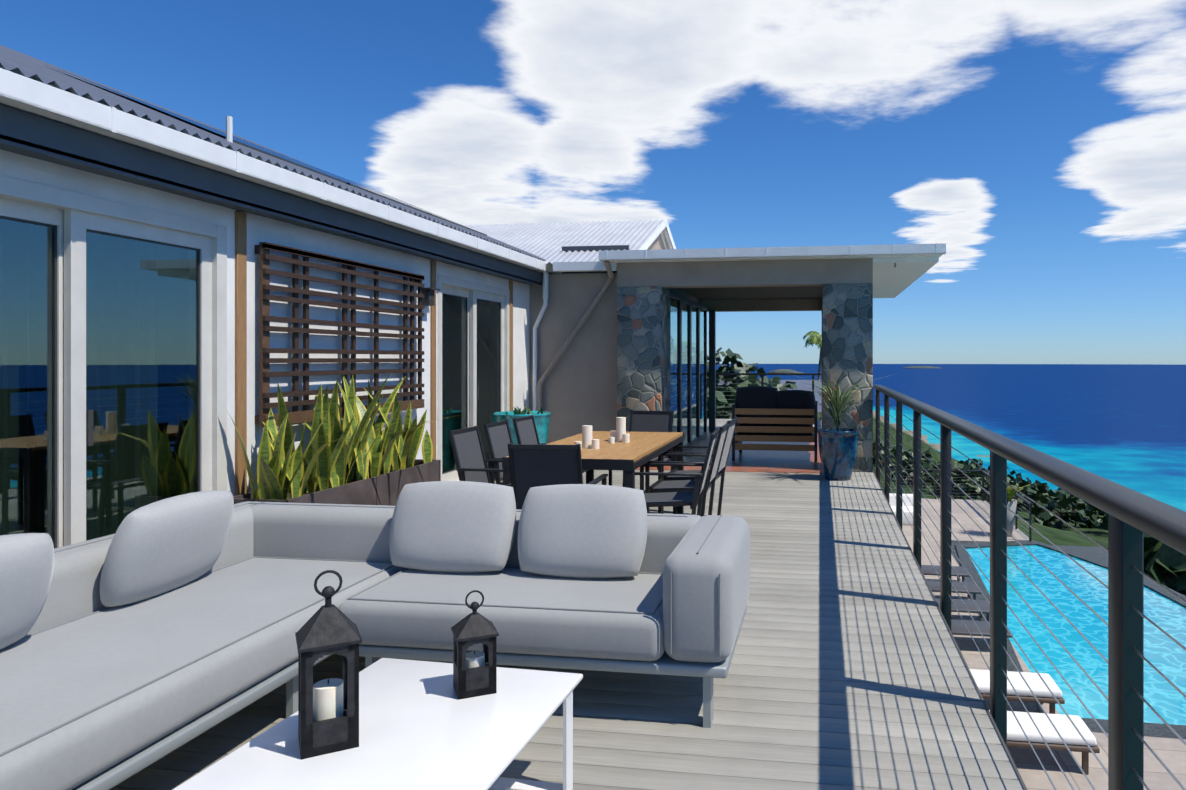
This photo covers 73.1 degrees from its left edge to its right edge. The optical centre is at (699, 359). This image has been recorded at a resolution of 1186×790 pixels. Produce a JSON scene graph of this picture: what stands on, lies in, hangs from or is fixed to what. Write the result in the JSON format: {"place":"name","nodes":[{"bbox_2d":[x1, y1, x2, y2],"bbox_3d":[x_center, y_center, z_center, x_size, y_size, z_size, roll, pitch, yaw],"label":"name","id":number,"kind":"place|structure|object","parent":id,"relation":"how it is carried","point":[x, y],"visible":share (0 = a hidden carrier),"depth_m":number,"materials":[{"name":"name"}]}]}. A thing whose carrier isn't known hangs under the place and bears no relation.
{"place":"outdoors","nodes":[
{"label":"outdoors","id":0,"kind":"place"},
{"bbox_2d":[0,149,529,495],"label":"house wall","id":1,"kind":"structure","parent":0,"point":[54,175],"depth_m":6.19,"materials":[{"name":"white paint"}]},
{"bbox_2d":[0,175,509,548],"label":"house sliding doors","id":2,"kind":"structure","parent":1,"relation":"in","point":[113,362],"depth_m":4.62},
{"bbox_2d":[0,45,551,263],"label":"house roof","id":3,"kind":"structure","parent":1,"relation":"on","point":[17,62],"depth_m":5.67,"materials":[{"name":"grey metal"}]},
{"bbox_2d":[46,64,486,235],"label":"house roof solar panels","id":4,"kind":"object","parent":3,"relation":"on","point":[229,136],"visible":0.73,"depth_m":7.50,"materials":[{"name":"grey metal"}]},
{"bbox_2d":[0,68,558,285],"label":"gutter","id":5,"kind":"object","parent":3,"relation":"attached to","point":[44,122],"visible":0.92,"depth_m":4.94,"materials":[{"name":"white metal"}]},
{"bbox_2d":[255,242,423,426],"bbox_3d":[-2.973,-0.178,6.781,0.095,1.320,2.290,0,0,9],"label":"wooden trellis","id":6,"kind":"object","parent":1,"relation":"attached to","point":[262,250],"depth_m":6.38,"materials":[{"name":"brown wood"}]},
{"bbox_2d":[235,211,512,495],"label":"house timber strips","id":7,"kind":"object","parent":1,"relation":"attached to","point":[240,337],"visible":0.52,"depth_m":5.53,"materials":[{"name":"brown wood"}]},
{"bbox_2d":[422,288,439,305],"bbox_3d":[-2.756,-0.635,8.058,0.140,0.175,0.200,0,0,9],"label":"wall sconce","id":8,"kind":"object","parent":1,"relation":"attached to","point":[428,299],"depth_m":8.01,"materials":[{"name":"grey metal"}]},
{"bbox_2d":[109,470,1026,789],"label":"deck floor","id":9,"kind":"structure","parent":0,"point":[849,668],"depth_m":3.36,"materials":[{"name":"grey wood"}]},
{"bbox_2d":[233,459,440,505],"bbox_3d":[-2.796,1.182,6.319,0.462,0.500,2.150,0,0,9],"label":"planter box","id":10,"kind":"object","parent":9,"relation":"on","point":[385,489],"visible":0.25,"depth_m":6.26,"materials":[{"name":"grey wood"}]},
{"bbox_2d":[224,372,458,499],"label":"snake plants","id":11,"kind":"object","parent":10,"relation":"on","point":[354,449],"visible":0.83,"depth_m":5.90,"materials":[{"name":"green plant"}]},
{"bbox_2d":[0,481,749,789],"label":"sectional sofa","id":12,"kind":"object","parent":9,"relation":"on","point":[143,637],"visible":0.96,"depth_m":3.16,"materials":[{"name":"fabric"}]},
{"bbox_2d":[173,658,582,789],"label":"coffee table","id":13,"kind":"object","parent":9,"relation":"on","point":[422,726],"visible":0.92,"depth_m":2.27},
{"bbox_2d":[295,570,361,759],"bbox_3d":[-1.050,0.839,2.236,0.159,0.486,0.159,0,0,-29],"label":"tall lantern","id":14,"kind":"object","parent":13,"relation":"on","point":[328,716],"visible":1,"depth_m":2.20,"materials":[{"name":"metal"}]},
{"bbox_2d":[451,590,498,699],"bbox_3d":[-0.738,0.920,2.593,0.132,0.325,0.132,0,0,-24],"label":"lantern","id":15,"kind":"object","parent":13,"relation":"on","point":[474,673],"visible":1,"depth_m":2.55,"materials":[{"name":"metal"}]},
{"bbox_2d":[448,425,502,483],"bbox_3d":[-1.497,0.976,5.966,0.628,0.912,0.538,0,0,9],"label":"dining chair","id":16,"kind":"object","parent":9,"relation":"on","point":[471,461],"visible":0.35,"depth_m":6.00,"materials":[{"name":"grey fabric"}]},
{"bbox_2d":[484,420,512,484],"bbox_3d":[-1.405,0.976,6.568,0.627,0.912,0.538,0,0,8],"label":"dining chair","id":17,"kind":"object","parent":9,"relation":"on","point":[498,437],"visible":0.15,"depth_m":6.53,"materials":[{"name":"grey fabric"}]},
{"bbox_2d":[491,411,550,443],"bbox_3d":[-2.148,1.037,9.533,0.710,0.790,0.710,0,0,9],"label":"turquoise pot","id":18,"kind":"object","parent":9,"relation":"on","point":[542,421],"visible":0.38,"depth_m":9.33,"materials":[{"name":"ceramic"}]},
{"bbox_2d":[506,405,542,414],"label":"succulent plants","id":19,"kind":"object","parent":18,"relation":"in","point":[517,412],"visible":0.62,"depth_m":9.60,"materials":[{"name":"green plant"}]},
{"bbox_2d":[512,415,593,481],"bbox_3d":[-1.314,0.976,7.171,0.628,0.912,0.538,0,0,9],"label":"dining chair","id":20,"kind":"object","parent":9,"relation":"on","point":[525,430],"visible":0.15,"depth_m":7.23,"materials":[{"name":"grey fabric"}]},
{"bbox_2d":[506,443,607,509],"bbox_3d":[-0.933,0.976,5.191,0.538,0.912,0.628,0,0,6],"label":"dining chair","id":21,"kind":"object","parent":9,"relation":"on","point":[533,465],"visible":0.38,"depth_m":4.92,"materials":[{"name":"grey fabric"}]},
{"bbox_2d":[502,417,683,513],"bbox_3d":[-0.762,0.957,6.466,0.940,0.950,2.050,0,0,9],"label":"dining table","id":22,"kind":"object","parent":9,"relation":"on","point":[621,448],"visible":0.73,"depth_m":6.07,"materials":[{"name":"brown wood"}]},
{"bbox_2d":[609,410,673,486],"bbox_3d":[-0.554,0.976,7.816,0.538,0.912,0.627,0,0,13],"label":"dining chair","id":23,"kind":"object","parent":9,"relation":"on","point":[651,421],"visible":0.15,"depth_m":8.07,"materials":[{"name":"grey fabric"}]},
{"bbox_2d":[635,428,718,515],"bbox_3d":[-0.189,0.976,5.769,0.627,0.912,0.538,0,0,5],"label":"dining chair","id":24,"kind":"object","parent":9,"relation":"on","point":[692,499],"visible":0.54,"depth_m":5.65,"materials":[{"name":"grey"}]},
{"bbox_2d":[645,422,728,516],"bbox_3d":[-0.098,0.976,6.370,0.627,0.912,0.538,0,0,9],"label":"dining chair","id":25,"kind":"object","parent":9,"relation":"on","point":[659,485],"visible":0.75,"depth_m":6.26,"materials":[{"name":"grey"}]},
{"bbox_2d":[662,417,737,514],"bbox_3d":[-0.007,0.976,6.971,0.628,0.912,0.538,0,0,11],"label":"dining chair","id":26,"kind":"object","parent":9,"relation":"on","point":[727,447],"visible":0.5,"depth_m":7.04,"materials":[{"name":"grey"}]},
{"bbox_2d":[617,283,872,471],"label":"pavilion stone columns","id":27,"kind":"structure","parent":9,"relation":"on","point":[643,348],"depth_m":10.13,"materials":[{"name":"grey stone"}]},
{"bbox_2d":[599,243,945,311],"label":"porch roof","id":28,"kind":"structure","parent":27,"relation":"on","point":[752,279],"depth_m":10.31,"materials":[{"name":"white paint"}]},
{"bbox_2d":[817,428,858,480],"bbox_3d":[1.656,1.137,9.472,0.500,0.590,0.500,0,0,9],"label":"blue pot","id":29,"kind":"object","parent":9,"relation":"on","point":[838,451],"visible":1,"depth_m":9.30,"materials":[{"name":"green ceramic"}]},
{"bbox_2d":[788,373,892,430],"bbox_3d":[1.661,0.532,9.430,1.489,0.800,1.367,0,0,9],"label":"potted dracaena","id":30,"kind":"object","parent":29,"relation":"in","point":[837,402],"visible":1,"depth_m":9.39,"materials":[{"name":"green plant"}]},
{"bbox_2d":[873,385,1185,789],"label":"deck railing","id":31,"kind":"object","parent":9,"relation":"attached to","point":[1134,516],"visible":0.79,"depth_m":2.31,"materials":[{"name":"grey metal"}]},
{"bbox_2d":[0,0,1185,364],"label":"sky","id":32,"kind":"structure","parent":0,"point":[1042,142],"materials":[{"name":"blue"}]},
{"bbox_2d":[530,234,664,442],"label":"wall","id":33,"kind":"structure","parent":0,"point":[579,387],"depth_m":10.94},
{"bbox_2d":[464,219,673,273],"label":"corrugated roof","id":34,"kind":"structure","parent":33,"relation":"on","point":[547,241],"depth_m":12.29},
{"bbox_2d":[533,219,675,410],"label":"guest block gutter pipes","id":35,"kind":"object","parent":33,"relation":"attached to","point":[608,267],"visible":0.83,"depth_m":10.88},
{"bbox_2d":[669,290,715,450],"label":"pavilion glass wall","id":36,"kind":"structure","parent":0,"point":[688,362],"depth_m":12.93,"materials":[{"name":"clear glass"}]},
{"bbox_2d":[635,419,859,473],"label":"brick floor","id":37,"kind":"structure","parent":0,"point":[770,461],"depth_m":11.27,"materials":[{"name":"brick"}]},
{"bbox_2d":[716,373,821,403],"bbox_3d":[1.676,0.881,17.399,3.300,1.102,3.000,0,0,9],"label":"deck railing","id":38,"kind":"object","parent":37,"relation":"on","point":[762,378],"visible":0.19,"depth_m":18.87,"materials":[{"name":"brown metal"}]},
{"bbox_2d":[732,386,816,461],"bbox_3d":[1.119,0.905,11.566,1.190,1.054,1.040,0,0,9],"label":"outdoor bench","id":39,"kind":"object","parent":37,"relation":"on","point":[767,414],"visible":0.96,"depth_m":11.11,"materials":[{"name":"brown"}]},
{"bbox_2d":[707,364,1185,511],"bbox_3d":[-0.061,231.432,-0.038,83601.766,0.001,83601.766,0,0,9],"label":"sea","id":40,"kind":"structure","parent":0,"point":[1123,425],"depth_m":3582.37,"materials":[{"name":"blue liquid"}]},
{"bbox_2d":[768,366,939,372],"bbox_3d":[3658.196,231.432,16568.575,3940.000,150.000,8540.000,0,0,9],"label":"island rock","id":41,"kind":"object","parent":40,"relation":"on","point":[783,371],"visible":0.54,"depth_m":12698.54,"materials":[{"name":"green"}]},
{"bbox_2d":[873,468,1031,540],"bbox_3d":[9.047,4.412,15.949,4.735,1.040,25.764,0,0,-7],"label":"pool terrace railing","id":42,"kind":"object","parent":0,"point":[1016,494],"visible":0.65,"depth_m":27.66,"materials":[{"name":"metal"}]},
{"bbox_2d":[818,411,1166,586],"bbox_3d":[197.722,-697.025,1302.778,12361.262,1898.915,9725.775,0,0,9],"label":"hillside terrain","id":43,"kind":"structure","parent":0,"point":[1066,535],"depth_m":119.63,"materials":[{"name":"green plant"}]},
{"bbox_2d":[718,380,821,411],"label":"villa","id":44,"kind":"object","parent":43,"relation":"on","point":[799,384],"depth_m":42.73,"materials":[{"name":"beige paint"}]},
{"bbox_2d":[803,331,821,417],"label":"palm tree","id":45,"kind":"object","parent":43,"relation":"on","point":[815,337],"visible":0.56,"depth_m":61.34,"materials":[{"name":"green plant"}]},
{"bbox_2d":[707,347,1185,595],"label":"hillside trees","id":46,"kind":"object","parent":43,"relation":"on","point":[1165,564],"visible":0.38,"depth_m":112.92,"materials":[{"name":"green plant"}]},
{"bbox_2d":[902,498,1185,789],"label":"pool terrace","id":47,"kind":"structure","parent":43,"relation":"on","point":[1170,753],"depth_m":10.21,"materials":[{"name":"stone"}]},
{"bbox_2d":[889,493,912,524],"bbox_3d":[5.765,4.557,25.679,2.200,0.750,4.200,0,0,9],"label":"pool lounge","id":48,"kind":"object","parent":47,"relation":"on","point":[892,501],"visible":0.06,"depth_m":24.26,"materials":[{"name":"white"}]},
{"bbox_2d":[921,565,1099,774],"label":"sun loungers","id":49,"kind":"object","parent":47,"relation":"on","point":[1067,731],"visible":0.42,"depth_m":10.76,"materials":[{"name":"grey"}]},
{"bbox_2d":[1007,499,1016,536],"bbox_3d":[8.563,4.432,22.119,0.600,1.000,0.600,0,0,9],"label":"planter","id":50,"kind":"object","parent":47,"relation":"on","point":[1012,505],"visible":0.27,"depth_m":21.90,"materials":[{"name":"concrete"}]},
{"bbox_2d":[989,483,1029,501],"bbox_3d":[8.586,3.713,22.089,1.236,0.538,0.964,0,0,42],"label":"potted plant","id":51,"kind":"object","parent":50,"relation":"on","point":[1012,492],"visible":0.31,"depth_m":21.95,"materials":[{"name":"green plant"}]},
{"bbox_2d":[951,540,1185,738],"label":"pool water","id":52,"kind":"structure","parent":47,"relation":"in","point":[1165,611],"depth_m":14.65,"materials":[{"name":"blue liquid"}]}
]}

